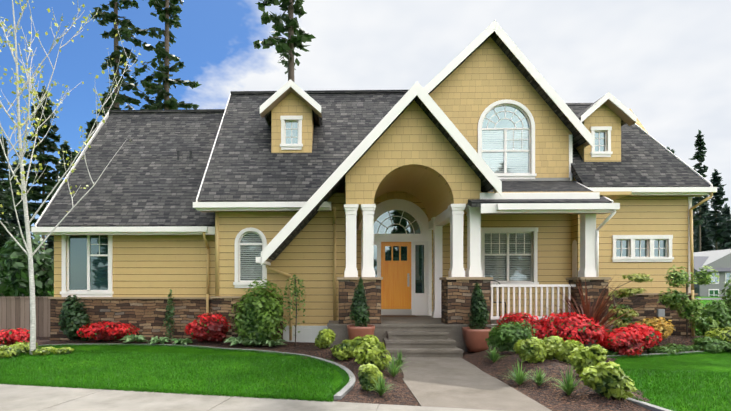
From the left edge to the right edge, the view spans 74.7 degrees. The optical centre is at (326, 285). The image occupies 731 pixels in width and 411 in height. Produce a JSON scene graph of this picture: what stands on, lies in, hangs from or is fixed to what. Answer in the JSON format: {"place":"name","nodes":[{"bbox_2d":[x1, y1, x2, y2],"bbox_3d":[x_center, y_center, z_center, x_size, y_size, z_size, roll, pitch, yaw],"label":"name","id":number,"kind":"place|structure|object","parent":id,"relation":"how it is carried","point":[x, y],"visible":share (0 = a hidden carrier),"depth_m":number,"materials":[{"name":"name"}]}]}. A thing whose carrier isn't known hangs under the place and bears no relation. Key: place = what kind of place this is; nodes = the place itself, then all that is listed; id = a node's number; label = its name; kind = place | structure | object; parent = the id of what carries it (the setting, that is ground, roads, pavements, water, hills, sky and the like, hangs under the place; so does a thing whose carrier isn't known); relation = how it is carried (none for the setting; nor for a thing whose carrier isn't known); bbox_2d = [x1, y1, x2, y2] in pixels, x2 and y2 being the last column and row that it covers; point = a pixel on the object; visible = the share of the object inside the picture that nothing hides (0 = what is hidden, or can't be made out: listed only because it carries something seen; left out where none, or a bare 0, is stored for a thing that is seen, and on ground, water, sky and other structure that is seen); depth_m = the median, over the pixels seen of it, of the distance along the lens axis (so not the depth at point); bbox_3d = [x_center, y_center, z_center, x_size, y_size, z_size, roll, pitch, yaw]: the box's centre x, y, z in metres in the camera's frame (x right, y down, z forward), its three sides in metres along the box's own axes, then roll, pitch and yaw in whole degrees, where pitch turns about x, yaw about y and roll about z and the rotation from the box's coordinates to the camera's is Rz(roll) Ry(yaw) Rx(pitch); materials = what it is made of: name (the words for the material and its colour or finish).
{"place":"outdoors","nodes":[
{"label":"outdoors","id":0,"kind":"place"},
{"bbox_2d":[0,345,345,400],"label":"lawn","id":1,"kind":"structure","parent":0,"point":[336,377],"depth_m":8.58,"materials":[{"name":"green plant"}]},
{"bbox_2d":[0,0,138,354],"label":"birch tree","id":2,"kind":"object","parent":1,"relation":"on","point":[29,253],"visible":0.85,"depth_m":10.57,"materials":[{"name":"white plant"}]},
{"bbox_2d":[0,343,730,410],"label":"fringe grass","id":3,"kind":"structure","parent":1,"relation":"on","point":[344,375],"depth_m":7.97,"materials":[{"name":"green plant"}]},
{"bbox_2d":[177,151,191,159],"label":"roof vents","id":4,"kind":"object","parent":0,"point":[178,152],"visible":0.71,"depth_m":14.88,"materials":[{"name":"grey metal"}]},
{"bbox_2d":[0,384,499,410],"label":"sidewalk","id":5,"kind":"structure","parent":0,"point":[18,397],"depth_m":6.14,"materials":[{"name":"concrete"}]},
{"bbox_2d":[0,0,730,246],"label":"sky","id":6,"kind":"structure","parent":0,"point":[668,62],"materials":[{"name":"white"}]},
{"bbox_2d":[48,291,726,335],"bbox_3d":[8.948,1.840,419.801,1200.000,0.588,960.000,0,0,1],"label":"shrubs","id":7,"kind":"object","parent":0,"point":[705,302],"depth_m":45.96,"materials":[{"name":"green plant"}]},
{"bbox_2d":[0,297,49,336],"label":"fence","id":8,"kind":"object","parent":7,"relation":"on","point":[14,312],"depth_m":14.30,"materials":[{"name":"brown wood"}]},
{"bbox_2d":[219,193,344,325],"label":"wall","id":9,"kind":"structure","parent":7,"relation":"on","point":[306,255],"depth_m":12.51,"materials":[{"name":"yellow wood"}]},
{"bbox_2d":[0,335,702,410],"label":"mulch beds","id":10,"kind":"object","parent":7,"relation":"on","point":[548,394],"visible":0.04,"depth_m":7.49,"materials":[{"name":"brown soil"}]},
{"bbox_2d":[283,326,327,342],"bbox_3d":[-0.231,1.294,12.484,1.820,0.480,0.060,0,0,1],"label":"foundation","id":11,"kind":"object","parent":10,"relation":"on","point":[307,333],"visible":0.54,"depth_m":12.48,"materials":[{"name":"grey paint"}]},
{"bbox_2d":[336,185,344,192],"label":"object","id":12,"kind":"object","parent":10,"relation":"on","point":[341,189],"depth_m":12.91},
{"bbox_2d":[312,113,313,141],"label":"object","id":13,"kind":"object","parent":12,"relation":"on","point":[312,126],"visible":0.06,"depth_m":13.94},
{"bbox_2d":[50,280,694,340],"bbox_3d":[1.533,0.699,12.880,18.369,1.670,3.370,0,0,1],"label":"stone veneer","id":14,"kind":"object","parent":10,"relation":"on","point":[146,317],"visible":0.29,"depth_m":13.11,"materials":[{"name":"brown stone"}]},
{"bbox_2d":[48,277,697,298],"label":"stone caps","id":15,"kind":"object","parent":14,"relation":"on","point":[470,278],"visible":0.79,"depth_m":11.75,"materials":[{"name":"beige stone"}]},
{"bbox_2d":[657,309,664,319],"bbox_3d":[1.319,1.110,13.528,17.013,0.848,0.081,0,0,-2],"label":"utility box","id":16,"kind":"object","parent":14,"relation":"attached to","point":[660,312],"visible":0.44,"depth_m":13.85,"materials":[{"name":"grey metal"}]},
{"bbox_2d":[347,324,492,351],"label":"plant pots","id":17,"kind":"object","parent":10,"relation":"on","point":[474,340],"visible":0.67,"depth_m":10.51,"materials":[{"name":"orange terracotta"}]},
{"bbox_2d":[203,192,712,340],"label":"downspouts","id":18,"kind":"object","parent":10,"relation":"on","point":[334,260],"visible":0.92,"depth_m":12.54,"materials":[{"name":"yellow"}]},
{"bbox_2d":[327,315,612,357],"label":"porch steps","id":19,"kind":"structure","parent":10,"relation":"on","point":[424,336],"depth_m":11.04,"materials":[{"name":"grey concrete"}]},
{"bbox_2d":[344,204,597,317],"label":"columns","id":20,"kind":"structure","parent":19,"relation":"on","point":[587,268],"depth_m":11.37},
{"bbox_2d":[346,100,480,205],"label":"gable wall","id":21,"kind":"structure","parent":20,"relation":"on","point":[412,136],"depth_m":11.36,"materials":[{"name":"yellow wood"}]},
{"bbox_2d":[345,167,631,221],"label":"porch ceiling","id":22,"kind":"structure","parent":20,"relation":"on","point":[428,189],"depth_m":12.66,"materials":[{"name":"brown paint"}]},
{"bbox_2d":[491,284,575,327],"bbox_3d":[4.883,0.569,11.264,2.100,1.190,0.425,0,0,1],"label":"railing","id":23,"kind":"object","parent":19,"relation":"on","point":[519,286],"visible":0.6,"depth_m":11.41,"materials":[{"name":"white wood"}]},
{"bbox_2d":[573,181,687,292],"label":"wall","id":24,"kind":"structure","parent":10,"relation":"on","point":[650,216],"depth_m":13.99,"materials":[{"name":"yellow wood"}]},
{"bbox_2d":[0,265,730,399],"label":"plant","id":25,"kind":"object","parent":7,"relation":"on","point":[566,337],"depth_m":10.70,"materials":[{"name":"plant"}]},
{"bbox_2d":[0,0,730,296],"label":"tree","id":26,"kind":"object","parent":7,"relation":"on","point":[14,276],"depth_m":35.06,"materials":[{"name":"green plant"}]},
{"bbox_2d":[37,343,705,410],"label":"lawn edging","id":27,"kind":"object","parent":7,"relation":"on","point":[343,391],"visible":0.42,"depth_m":8.23,"materials":[{"name":"concrete"}]},
{"bbox_2d":[378,37,571,197],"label":"gable wall","id":28,"kind":"structure","parent":7,"relation":"on","point":[467,92],"depth_m":14.49,"materials":[{"name":"yellow wood"}]},
{"bbox_2d":[31,20,716,315],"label":"trim","id":29,"kind":"structure","parent":28,"relation":"attached to","point":[421,303],"depth_m":13.48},
{"bbox_2d":[271,92,311,152],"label":"dormer wall","id":30,"kind":"structure","parent":29,"relation":"attached to","point":[291,104],"depth_m":13.57,"materials":[{"name":"yellow wood"}]},
{"bbox_2d":[69,106,664,292],"bbox_3d":[1.366,-2.660,14.165,17.317,5.788,1.007,0,0,-3],"label":"glass","id":31,"kind":"object","parent":29,"relation":"attached to","point":[78,266],"visible":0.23,"depth_m":14.09,"materials":[{"name":"clear glass"}]},
{"bbox_2d":[37,31,710,259],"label":"roof","id":32,"kind":"structure","parent":29,"relation":"attached to","point":[147,178],"depth_m":14.06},
{"bbox_2d":[500,178,569,180],"bbox_3d":[5.404,-3.213,14.465,3.900,0.090,0.028,0,0,1],"label":"flashing","id":33,"kind":"object","parent":32,"relation":"attached to","point":[551,179],"visible":0.57,"depth_m":14.43,"materials":[{"name":"silver metal"}]},
{"bbox_2d":[45,87,705,262],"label":"soffits","id":34,"kind":"object","parent":29,"relation":"on","point":[619,112],"visible":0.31,"depth_m":13.45,"materials":[{"name":"white"}]},
{"bbox_2d":[240,130,530,280],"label":"glass blinds","id":35,"kind":"object","parent":29,"relation":"attached to","point":[495,265],"visible":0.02,"depth_m":14.56,"materials":[{"name":"white glass"}]},
{"bbox_2d":[582,104,620,161],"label":"dormer wall","id":36,"kind":"structure","parent":29,"relation":"attached to","point":[602,115],"depth_m":14.43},
{"bbox_2d":[596,209,615,275],"bbox_3d":[6.463,-0.990,11.052,0.070,1.548,0.508,0,0,-21],"label":"white spout","id":37,"kind":"object","parent":29,"relation":"attached to","point":[607,219],"visible":0.81,"depth_m":11.23,"materials":[{"name":"white metal"}]},
{"bbox_2d":[571,109,647,276],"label":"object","id":38,"kind":"object","parent":7,"relation":"on","point":[639,124],"visible":0.06,"depth_m":14.43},
{"bbox_2d":[576,145,581,156],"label":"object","id":39,"kind":"object","parent":38,"relation":"attached to","point":[579,149],"depth_m":14.67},
{"bbox_2d":[693,249,730,296],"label":"neighbour house","id":40,"kind":"structure","parent":7,"relation":"on","point":[719,259],"depth_m":67.09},
{"bbox_2d":[694,256,730,287],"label":"neighbour roof","id":41,"kind":"structure","parent":40,"relation":"on","point":[699,261],"depth_m":67.25,"materials":[{"name":"grey"}]},
{"bbox_2d":[709,273,729,296],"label":"window","id":42,"kind":"structure","parent":40,"relation":"in","point":[713,293],"depth_m":66.64,"materials":[{"name":"glass"}]},
{"bbox_2d":[708,273,730,296],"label":"trim","id":43,"kind":"structure","parent":40,"relation":"attached to","point":[718,283],"depth_m":66.65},
{"bbox_2d":[381,315,417,316],"bbox_3d":[2.121,0.907,14.128,1.050,0.015,0.650,0,0,1],"label":"threshold","id":44,"kind":"object","parent":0,"point":[398,316],"depth_m":13.81,"materials":[{"name":"brown"}]},
{"bbox_2d":[345,198,570,315],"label":"house wall","id":45,"kind":"structure","parent":0,"point":[554,246],"depth_m":14.46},
{"bbox_2d":[381,242,410,308],"bbox_3d":[2.126,-0.307,14.615,0.929,2.062,0.075,0,0,1],"label":"door leaf","id":46,"kind":"object","parent":45,"relation":"in","point":[395,292],"visible":0.92,"depth_m":14.60,"materials":[{"name":"orange wood"}]},
{"bbox_2d":[381,273,411,314],"bbox_3d":[2.126,0.274,14.598,0.949,1.280,0.110,0,0,1],"label":"door hardware","id":47,"kind":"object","parent":46,"relation":"attached to","point":[395,311],"depth_m":14.58,"materials":[{"name":"silver metal"}]},
{"bbox_2d":[391,357,551,410],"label":"walkway","id":48,"kind":"structure","parent":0,"point":[447,382],"depth_m":7.12,"materials":[{"name":"concrete"}]},
{"bbox_2d":[491,280,505,315],"bbox_3d":[4.626,0.385,13.223,0.521,1.059,0.474,0,0,1],"label":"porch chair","id":49,"kind":"object","parent":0,"point":[499,299],"visible":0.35,"depth_m":13.44,"materials":[{"name":"white"}]},
{"bbox_2d":[609,352,730,410],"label":"lawn","id":50,"kind":"structure","parent":0,"point":[715,362],"depth_m":8.79,"materials":[{"name":"green plant"}]},
{"bbox_2d":[695,298,726,299],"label":"neighbour driveway","id":51,"kind":"structure","parent":0,"point":[709,298],"depth_m":56.16,"materials":[{"name":"grey concrete"}]},
{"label":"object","id":52,"kind":"object","parent":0,"visible":0},
{"bbox_2d":[54,235,214,296],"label":"wing wall","id":53,"kind":"structure","parent":52,"relation":"attached to","point":[153,265],"depth_m":13.20,"materials":[{"name":"yellow wood"}]}
]}

